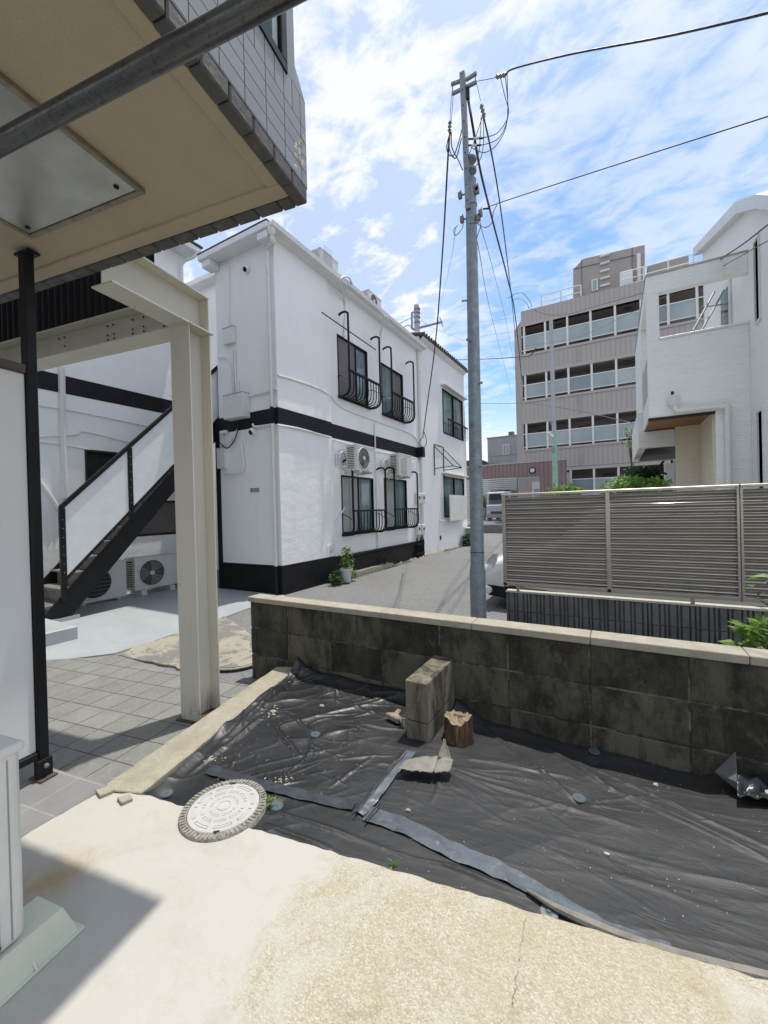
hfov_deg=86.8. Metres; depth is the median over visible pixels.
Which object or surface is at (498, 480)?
slat screen
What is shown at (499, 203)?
cable
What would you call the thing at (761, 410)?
window
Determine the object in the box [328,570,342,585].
weed clump
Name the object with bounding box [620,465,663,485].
garden tree
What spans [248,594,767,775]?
block wall
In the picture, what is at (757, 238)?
window
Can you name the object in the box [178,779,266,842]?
manhole
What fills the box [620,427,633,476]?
shrub
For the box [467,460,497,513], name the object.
house
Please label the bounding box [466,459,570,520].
building
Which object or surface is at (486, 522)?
car park
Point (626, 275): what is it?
roof door
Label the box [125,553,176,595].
air conditioner
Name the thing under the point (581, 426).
flat door
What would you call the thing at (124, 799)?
concrete fragment
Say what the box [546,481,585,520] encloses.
shrub
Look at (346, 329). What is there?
laundry pole
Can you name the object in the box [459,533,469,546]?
weed clump
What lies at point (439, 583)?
ground
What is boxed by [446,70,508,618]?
utility pole
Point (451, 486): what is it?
window
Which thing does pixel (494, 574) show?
parked car
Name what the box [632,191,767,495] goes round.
white siding house
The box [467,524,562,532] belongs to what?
kerb
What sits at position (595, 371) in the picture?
brown apartments
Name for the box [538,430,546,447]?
flat door
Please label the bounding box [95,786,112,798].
concrete fragment
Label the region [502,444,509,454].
window
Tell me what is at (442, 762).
sheet scrap
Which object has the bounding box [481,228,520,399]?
cable
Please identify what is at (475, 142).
cable
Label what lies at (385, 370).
window
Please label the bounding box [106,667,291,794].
concrete kerb
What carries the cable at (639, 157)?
attached to the utility pole at (477, 564)
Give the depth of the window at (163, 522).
7.41 m
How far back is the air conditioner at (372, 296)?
9.11 m
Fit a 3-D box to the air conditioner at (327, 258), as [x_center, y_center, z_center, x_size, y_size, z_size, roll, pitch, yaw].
[-1.131,-4.746,7.802,0.264,0.466,0.574,-1,0,30]
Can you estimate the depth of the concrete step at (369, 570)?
8.43 m
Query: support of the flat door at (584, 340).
in the brown apartments
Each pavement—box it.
[19,762,106,837]
[46,656,248,783]
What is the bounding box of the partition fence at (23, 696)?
[0,248,57,783]
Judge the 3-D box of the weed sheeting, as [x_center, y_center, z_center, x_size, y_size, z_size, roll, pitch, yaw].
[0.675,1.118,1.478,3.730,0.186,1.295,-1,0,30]
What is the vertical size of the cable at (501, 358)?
4.647 m
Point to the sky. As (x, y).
(375, 77)
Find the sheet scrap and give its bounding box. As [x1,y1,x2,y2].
[397,739,452,772]
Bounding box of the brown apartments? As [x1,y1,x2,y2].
[514,245,703,504]
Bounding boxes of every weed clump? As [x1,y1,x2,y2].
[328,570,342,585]
[349,563,356,577]
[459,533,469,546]
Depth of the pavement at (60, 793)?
1.69 m
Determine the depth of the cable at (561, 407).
18.19 m
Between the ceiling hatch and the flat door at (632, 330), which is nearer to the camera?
the ceiling hatch
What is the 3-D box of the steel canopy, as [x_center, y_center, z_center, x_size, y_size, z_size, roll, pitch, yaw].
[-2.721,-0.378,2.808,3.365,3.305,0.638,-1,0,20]
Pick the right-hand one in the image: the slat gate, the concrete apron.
the slat gate
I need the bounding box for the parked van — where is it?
[486,490,517,520]
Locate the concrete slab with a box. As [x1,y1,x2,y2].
[0,793,767,1023]
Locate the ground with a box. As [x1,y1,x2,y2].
[90,533,522,684]
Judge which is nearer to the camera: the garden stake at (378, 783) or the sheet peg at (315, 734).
the garden stake at (378, 783)
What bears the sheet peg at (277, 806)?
on the weed sheeting
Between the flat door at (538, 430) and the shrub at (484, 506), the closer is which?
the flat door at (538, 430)
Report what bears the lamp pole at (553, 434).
on the car park
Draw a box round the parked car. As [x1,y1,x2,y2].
[485,495,767,606]
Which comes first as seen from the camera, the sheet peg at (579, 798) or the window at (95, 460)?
the sheet peg at (579, 798)
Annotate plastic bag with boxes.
[737,772,767,799]
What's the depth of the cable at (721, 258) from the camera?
5.35 m
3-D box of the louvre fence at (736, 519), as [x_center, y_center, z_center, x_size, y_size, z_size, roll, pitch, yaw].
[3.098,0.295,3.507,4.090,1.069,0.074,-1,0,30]
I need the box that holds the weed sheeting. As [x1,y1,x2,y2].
[142,656,767,979]
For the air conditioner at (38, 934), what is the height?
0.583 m
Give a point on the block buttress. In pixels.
(429, 692)
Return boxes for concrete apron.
[119,616,250,670]
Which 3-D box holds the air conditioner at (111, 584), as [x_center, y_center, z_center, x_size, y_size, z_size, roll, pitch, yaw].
[-4.347,1.062,6.149,0.294,0.591,0.734,-1,0,30]
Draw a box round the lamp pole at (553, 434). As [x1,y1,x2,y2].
[547,320,558,520]
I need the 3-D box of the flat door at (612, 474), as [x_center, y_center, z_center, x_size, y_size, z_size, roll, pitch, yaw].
[12.423,-1.401,22.441,0.600,1.536,0.060,-1,0,30]
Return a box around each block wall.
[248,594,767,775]
[505,589,767,649]
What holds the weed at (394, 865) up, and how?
on the weed sheeting
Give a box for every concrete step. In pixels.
[45,618,77,646]
[334,563,393,579]
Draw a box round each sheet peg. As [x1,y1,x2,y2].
[160,789,172,798]
[270,801,282,810]
[310,731,319,736]
[540,904,558,918]
[572,793,585,803]
[588,747,599,754]
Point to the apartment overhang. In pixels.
(211, 142)
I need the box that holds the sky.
[183,0,767,461]
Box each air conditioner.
[0,734,84,1007]
[80,560,126,605]
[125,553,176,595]
[311,245,338,272]
[344,444,374,475]
[361,289,381,306]
[388,453,411,479]
[465,527,469,541]
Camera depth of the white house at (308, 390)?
6.88 m
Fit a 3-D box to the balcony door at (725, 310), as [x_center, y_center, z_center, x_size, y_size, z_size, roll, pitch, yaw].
[5.684,-3.065,6.753,0.034,1.350,0.676,-1,0,30]
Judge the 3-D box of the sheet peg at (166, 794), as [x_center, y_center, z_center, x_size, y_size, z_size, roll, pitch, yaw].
[-0.926,1.196,1.727,0.052,0.011,0.052,-1,0,30]
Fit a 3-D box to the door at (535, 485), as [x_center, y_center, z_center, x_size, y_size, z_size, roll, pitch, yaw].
[8.325,-0.548,22.002,0.550,2.199,0.060,-1,0,30]
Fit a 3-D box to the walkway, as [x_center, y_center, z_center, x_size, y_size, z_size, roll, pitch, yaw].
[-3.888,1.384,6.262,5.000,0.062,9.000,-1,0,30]
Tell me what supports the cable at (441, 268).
attached to the utility pole at (477, 564)
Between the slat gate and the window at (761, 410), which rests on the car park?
the slat gate
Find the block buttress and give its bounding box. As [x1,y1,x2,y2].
[405,655,454,742]
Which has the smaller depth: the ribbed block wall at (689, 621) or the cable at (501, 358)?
the ribbed block wall at (689, 621)
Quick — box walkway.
[46,584,283,659]
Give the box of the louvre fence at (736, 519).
[501,483,767,603]
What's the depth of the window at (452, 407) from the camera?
13.32 m
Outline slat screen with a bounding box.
[466,477,517,519]
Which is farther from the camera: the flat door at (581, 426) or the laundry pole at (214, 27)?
the flat door at (581, 426)
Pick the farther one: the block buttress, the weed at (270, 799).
the block buttress
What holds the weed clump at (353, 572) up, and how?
on the ground
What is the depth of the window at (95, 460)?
6.44 m
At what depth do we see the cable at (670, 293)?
5.72 m
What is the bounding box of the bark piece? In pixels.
[385,709,401,723]
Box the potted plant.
[340,545,353,581]
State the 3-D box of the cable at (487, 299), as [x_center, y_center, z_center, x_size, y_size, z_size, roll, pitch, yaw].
[3.472,-4.269,11.897,0.164,2.562,15.979,-1,0,19]
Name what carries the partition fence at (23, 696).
on the pavement at (60, 793)
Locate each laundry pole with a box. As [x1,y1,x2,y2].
[0,0,307,158]
[321,312,375,349]
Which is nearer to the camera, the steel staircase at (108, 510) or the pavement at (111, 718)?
the pavement at (111, 718)
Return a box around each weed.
[266,795,275,806]
[388,858,397,869]
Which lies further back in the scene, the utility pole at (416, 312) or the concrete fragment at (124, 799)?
the utility pole at (416, 312)
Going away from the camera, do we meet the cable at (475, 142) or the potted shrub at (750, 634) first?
the potted shrub at (750, 634)
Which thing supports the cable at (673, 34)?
attached to the utility pole at (477, 564)
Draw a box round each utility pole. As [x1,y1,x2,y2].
[411,304,442,331]
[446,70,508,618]
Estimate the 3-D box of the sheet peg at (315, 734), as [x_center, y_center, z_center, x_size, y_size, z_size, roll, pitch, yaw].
[-0.360,1.168,2.135,0.052,0.011,0.052,-1,0,30]
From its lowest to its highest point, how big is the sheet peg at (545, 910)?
0.011 m
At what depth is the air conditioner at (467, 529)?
13.91 m
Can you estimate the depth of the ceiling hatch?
1.42 m
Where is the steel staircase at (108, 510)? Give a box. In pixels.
[44,365,223,621]
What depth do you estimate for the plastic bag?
1.62 m
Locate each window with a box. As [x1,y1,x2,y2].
[84,449,117,481]
[137,501,175,536]
[259,12,287,74]
[337,334,370,407]
[341,475,375,534]
[381,362,404,422]
[384,478,407,528]
[442,388,463,440]
[443,476,463,516]
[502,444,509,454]
[591,278,597,291]
[753,233,761,325]
[756,407,765,494]
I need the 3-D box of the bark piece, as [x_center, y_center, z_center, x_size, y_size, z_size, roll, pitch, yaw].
[0.072,1.127,2.239,0.094,0.032,0.099,-2,0,-30]
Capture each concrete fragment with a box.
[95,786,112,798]
[117,794,132,805]
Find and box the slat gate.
[483,508,510,520]
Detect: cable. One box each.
[422,132,450,437]
[455,348,535,359]
[467,100,521,379]
[477,241,511,393]
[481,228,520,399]
[481,403,634,423]
[483,118,515,336]
[488,116,767,208]
[505,11,767,74]
[527,240,767,345]
[529,224,767,314]
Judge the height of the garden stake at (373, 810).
0.014 m
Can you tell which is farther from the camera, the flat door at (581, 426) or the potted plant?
the flat door at (581, 426)
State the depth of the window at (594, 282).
21.58 m
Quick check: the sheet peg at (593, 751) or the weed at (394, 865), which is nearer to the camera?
the weed at (394, 865)
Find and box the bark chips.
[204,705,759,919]
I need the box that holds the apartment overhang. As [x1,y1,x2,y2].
[0,0,306,303]
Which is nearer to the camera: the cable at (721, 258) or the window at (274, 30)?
the window at (274, 30)
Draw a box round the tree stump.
[444,710,473,746]
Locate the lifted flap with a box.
[715,752,736,789]
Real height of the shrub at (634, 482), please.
1.758 m
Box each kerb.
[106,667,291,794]
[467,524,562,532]
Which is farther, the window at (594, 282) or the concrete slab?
the window at (594, 282)
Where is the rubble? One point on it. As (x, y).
(421, 557)
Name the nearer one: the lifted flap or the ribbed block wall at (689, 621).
the lifted flap
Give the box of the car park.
[467,518,501,524]
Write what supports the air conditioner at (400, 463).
attached to the white house at (308, 390)
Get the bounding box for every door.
[532,481,539,501]
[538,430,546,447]
[577,338,588,342]
[579,424,590,444]
[602,472,614,476]
[621,269,632,284]
[623,329,635,333]
[720,279,731,325]
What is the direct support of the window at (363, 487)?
in the white house at (308, 390)
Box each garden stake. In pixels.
[352,749,406,814]
[365,800,381,820]
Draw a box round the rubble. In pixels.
[396,547,456,564]
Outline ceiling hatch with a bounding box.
[0,72,144,238]
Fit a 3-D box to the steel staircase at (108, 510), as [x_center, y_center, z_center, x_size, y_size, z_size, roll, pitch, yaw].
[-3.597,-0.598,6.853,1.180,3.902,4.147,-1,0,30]
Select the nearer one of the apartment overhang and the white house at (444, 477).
the apartment overhang
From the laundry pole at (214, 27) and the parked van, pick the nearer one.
the laundry pole at (214, 27)
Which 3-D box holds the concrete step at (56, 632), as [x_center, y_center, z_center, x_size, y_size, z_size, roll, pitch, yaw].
[-4.098,1.306,4.457,1.600,0.150,0.600,-1,0,30]
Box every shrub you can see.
[483,494,486,519]
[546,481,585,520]
[599,474,676,494]
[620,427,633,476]
[718,574,767,649]
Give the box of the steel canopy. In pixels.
[0,254,220,723]
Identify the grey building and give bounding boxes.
[487,431,516,490]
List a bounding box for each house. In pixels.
[37,218,426,594]
[411,330,468,554]
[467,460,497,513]
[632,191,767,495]
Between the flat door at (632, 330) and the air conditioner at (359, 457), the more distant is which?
the flat door at (632, 330)
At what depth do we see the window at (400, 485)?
9.88 m
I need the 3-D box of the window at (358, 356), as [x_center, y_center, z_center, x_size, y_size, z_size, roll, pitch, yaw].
[-0.625,-2.826,8.283,0.095,1.220,1.131,-1,0,30]

